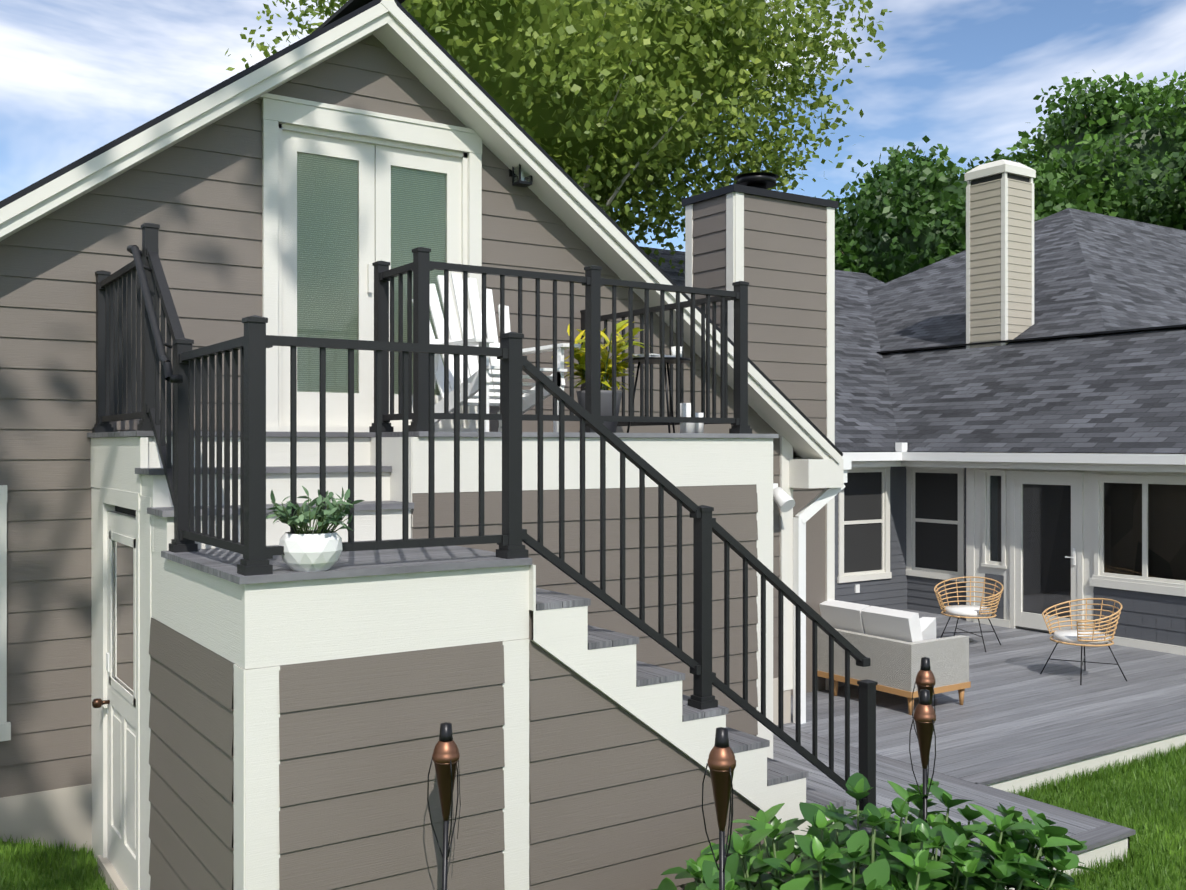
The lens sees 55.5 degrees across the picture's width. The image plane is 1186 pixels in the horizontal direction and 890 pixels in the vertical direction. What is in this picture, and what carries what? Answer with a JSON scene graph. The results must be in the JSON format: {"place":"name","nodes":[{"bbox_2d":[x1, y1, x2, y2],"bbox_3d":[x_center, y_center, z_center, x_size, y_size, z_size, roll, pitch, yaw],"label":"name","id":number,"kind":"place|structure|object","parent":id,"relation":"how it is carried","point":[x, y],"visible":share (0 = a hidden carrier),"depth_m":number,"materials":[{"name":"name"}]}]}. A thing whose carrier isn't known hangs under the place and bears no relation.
{"place":"outdoors","nodes":[
{"label":"outdoors","id":0,"kind":"place"},
{"bbox_2d":[0,757,1185,889],"bbox_3d":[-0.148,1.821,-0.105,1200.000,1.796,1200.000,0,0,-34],"label":"ground","id":1,"kind":"structure","parent":0,"point":[1068,793],"depth_m":7.40,"materials":[{"name":"green plant"}]},
{"bbox_2d":[0,834,113,889],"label":"lawn grass","id":2,"kind":"structure","parent":1,"relation":"on","point":[26,849],"depth_m":6.34,"materials":[{"name":"green plant"}]},
{"bbox_2d":[0,34,792,852],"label":"house wall","id":3,"kind":"structure","parent":1,"relation":"on","point":[300,204],"depth_m":7.46,"materials":[{"name":"grey wood"}]},
{"bbox_2d":[0,0,850,487],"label":"gable roof","id":4,"kind":"structure","parent":3,"relation":"on","point":[452,84],"depth_m":8.01,"materials":[{"name":"white wood"}]},
{"bbox_2d":[509,164,532,186],"bbox_3d":[-0.547,-2.076,8.491,0.130,0.250,0.185,0,0,-34],"label":"floodlight","id":5,"kind":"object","parent":3,"relation":"attached to","point":[527,181],"depth_m":8.46,"materials":[{"name":"black metal"}]},
{"bbox_2d":[773,470,846,723],"bbox_3d":[1.919,1.412,10.065,0.820,2.374,0.297,0,0,-34],"label":"downspout","id":6,"kind":"object","parent":3,"relation":"attached to","point":[784,500],"visible":0.56,"depth_m":10.10,"materials":[{"name":"white metal"}]},
{"bbox_2d":[427,722,460,889],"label":"tiki torch","id":7,"kind":"object","parent":1,"relation":"on","point":[445,756],"visible":1,"depth_m":4.38,"materials":[{"name":"black metal"}]},
{"bbox_2d":[90,437,822,889],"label":"stair tower walls","id":8,"kind":"structure","parent":1,"relation":"on","point":[286,735],"depth_m":4.98,"materials":[{"name":"beige"}]},
{"bbox_2d":[92,511,135,889],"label":"side door","id":9,"kind":"structure","parent":8,"relation":"attached to","point":[120,701],"depth_m":6.26,"materials":[{"name":"white wood"}]},
{"bbox_2d":[87,431,879,872],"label":"stairs","id":10,"kind":"structure","parent":1,"relation":"on","point":[611,667],"depth_m":5.48,"materials":[{"name":"white wood"}]},
{"bbox_2d":[266,486,363,571],"bbox_3d":[-1.109,0.328,4.484,0.381,0.341,0.400,0,0,-34],"label":"potted plant","id":11,"kind":"object","parent":10,"relation":"on","point":[310,550],"visible":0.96,"depth_m":4.41,"materials":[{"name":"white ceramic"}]},
{"bbox_2d":[92,223,880,854],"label":"railings","id":12,"kind":"object","parent":10,"relation":"on","point":[146,355],"visible":0.98,"depth_m":5.56,"materials":[{"name":"black metal"}]},
{"bbox_2d":[412,273,580,431],"bbox_3d":[-0.674,-0.623,7.400,0.751,1.126,1.018,0,0,-34],"label":"adirondack chair","id":13,"kind":"object","parent":10,"relation":"on","point":[493,384],"visible":0.46,"depth_m":7.56,"materials":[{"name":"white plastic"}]},
{"bbox_2d":[552,320,643,432],"bbox_3d":[0.065,-0.444,7.383,0.558,0.745,0.550,0,0,16],"label":"croton plant","id":14,"kind":"object","parent":10,"relation":"on","point":[606,374],"visible":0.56,"depth_m":7.32,"materials":[{"name":"yellow plant"}]},
{"bbox_2d":[623,346,690,432],"bbox_3d":[0.430,-0.366,7.547,0.460,0.591,0.460,0,0,-34],"label":"side table","id":15,"kind":"object","parent":10,"relation":"on","point":[655,359],"visible":0.58,"depth_m":7.53,"materials":[{"name":"black metal"}]},
{"bbox_2d":[680,403,703,432],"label":"candles","id":16,"kind":"object","parent":10,"relation":"on","point":[685,409],"visible":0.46,"depth_m":7.34,"materials":[{"name":"white wax"}]},
{"bbox_2d":[225,0,891,275],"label":"birch tree","id":17,"kind":"object","parent":1,"relation":"on","point":[607,106],"visible":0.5,"depth_m":18.38,"materials":[{"name":"green plant"}]},
{"bbox_2d":[702,727,735,889],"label":"tiki torch","id":18,"kind":"object","parent":1,"relation":"on","point":[721,764],"visible":1,"depth_m":4.16,"materials":[{"name":"black metal"}]},
{"bbox_2d":[651,772,1098,889],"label":"hydrangea bush","id":19,"kind":"object","parent":1,"relation":"on","point":[906,859],"visible":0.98,"depth_m":5.09,"materials":[{"name":"green plant"}]},
{"bbox_2d":[639,208,1185,471],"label":"house roof","id":20,"kind":"structure","parent":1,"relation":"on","point":[1086,368],"depth_m":18.28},
{"bbox_2d":[965,159,1035,348],"bbox_3d":[7.136,-2.936,19.744,0.840,3.970,0.840,0,0,-34],"label":"chimney","id":21,"kind":"object","parent":20,"relation":"on","point":[999,250],"visible":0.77,"depth_m":19.46,"materials":[{"name":"beige wood"}]},
{"bbox_2d":[909,689,935,840],"bbox_3d":[1.625,1.961,5.456,0.147,1.549,0.126,0,0,-34],"label":"tiki torch","id":22,"kind":"object","parent":1,"relation":"on","point":[924,717],"visible":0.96,"depth_m":5.43,"materials":[{"name":"black metal"}]},
{"bbox_2d":[912,657,934,798],"bbox_3d":[1.834,1.955,6.152,0.147,1.588,0.126,0,0,-34],"label":"tiki torch","id":23,"kind":"object","parent":1,"relation":"on","point":[925,678],"visible":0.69,"depth_m":6.13,"materials":[{"name":"black metal"}]},
{"bbox_2d":[822,135,1125,282],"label":"maple tree","id":24,"kind":"object","parent":1,"relation":"on","point":[906,215],"visible":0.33,"depth_m":40.41,"materials":[{"name":"green plant"}]},
{"bbox_2d":[986,69,1185,229],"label":"maple tree","id":25,"kind":"object","parent":1,"relation":"on","point":[1122,144],"visible":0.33,"depth_m":43.02,"materials":[{"name":"green plant"}]},
{"bbox_2d":[1033,846,1143,889],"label":"grass","id":26,"kind":"structure","parent":1,"relation":"on","point":[1118,859],"depth_m":7.08,"materials":[{"name":"green plant"}]},
{"bbox_2d":[1003,742,1185,797],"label":"grass","id":27,"kind":"structure","parent":1,"relation":"on","point":[1068,782],"depth_m":9.10,"materials":[{"name":"green plant"}]},
{"bbox_2d":[1013,746,1185,889],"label":"lawn grass","id":28,"kind":"structure","parent":1,"relation":"on","point":[1090,788],"depth_m":8.23,"materials":[{"name":"green plant"}]},
{"bbox_2d":[1112,142,1185,230],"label":"maple tree","id":29,"kind":"object","parent":1,"relation":"on","point":[1173,181],"visible":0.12,"depth_m":40.30,"materials":[{"name":"green plant"}]},
{"bbox_2d":[0,0,1185,251],"label":"sky","id":30,"kind":"structure","parent":0,"point":[77,76],"materials":[{"name":"blue"}]},
{"bbox_2d":[773,609,1185,889],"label":"deck","id":31,"kind":"structure","parent":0,"point":[1016,719],"depth_m":9.95,"materials":[{"name":"grey wood"}]},
{"bbox_2d":[682,172,838,694],"bbox_3d":[1.706,-0.126,11.477,1.400,5.250,0.810,0,0,-34],"label":"chimney","id":32,"kind":"object","parent":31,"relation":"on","point":[775,249],"visible":0.46,"depth_m":11.24,"materials":[{"name":"beige wood"}]},
{"bbox_2d":[817,626,970,714],"bbox_3d":[2.713,2.169,11.408,0.840,0.660,2.020,0,0,-34],"label":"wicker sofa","id":33,"kind":"object","parent":31,"relation":"on","point":[894,667],"visible":0.62,"depth_m":10.66,"materials":[{"name":"grey fabric"}]},
{"bbox_2d":[819,599,935,641],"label":"sofa cushions","id":34,"kind":"object","parent":33,"relation":"on","point":[901,625],"visible":0.33,"depth_m":10.86,"materials":[{"name":"white fabric"}]},
{"bbox_2d":[934,576,1003,651],"bbox_3d":[4.666,2.086,13.961,0.782,0.831,0.818,0,0,-34],"label":"rattan chair","id":35,"kind":"object","parent":31,"relation":"on","point":[991,603],"visible":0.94,"depth_m":14.02,"materials":[{"name":"brown wicker"}]},
{"bbox_2d":[945,605,991,616],"bbox_3d":[4.650,2.054,13.950,0.570,0.080,0.570,0,0,-34],"label":"seat cushion","id":36,"kind":"object","parent":35,"relation":"on","point":[965,610],"visible":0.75,"depth_m":13.80,"materials":[{"name":"white fabric"}]},
{"bbox_2d":[1040,598,1126,684],"bbox_3d":[5.254,2.086,12.084,0.748,0.831,0.825,0,0,-34],"label":"rattan chair","id":37,"kind":"object","parent":31,"relation":"on","point":[1109,621],"visible":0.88,"depth_m":12.03,"materials":[{"name":"brown wicker"}]},
{"bbox_2d":[1053,629,1109,643],"bbox_3d":[5.238,2.054,12.073,0.570,0.080,0.570,0,0,-34],"label":"seat cushion","id":38,"kind":"object","parent":37,"relation":"on","point":[1068,635],"visible":0.77,"depth_m":11.93,"materials":[{"name":"white fabric"}]},
{"bbox_2d":[835,451,1185,655],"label":"house walls","id":39,"kind":"structure","parent":0,"point":[1035,543],"depth_m":15.66,"materials":[{"name":"grey wood"}]}
]}

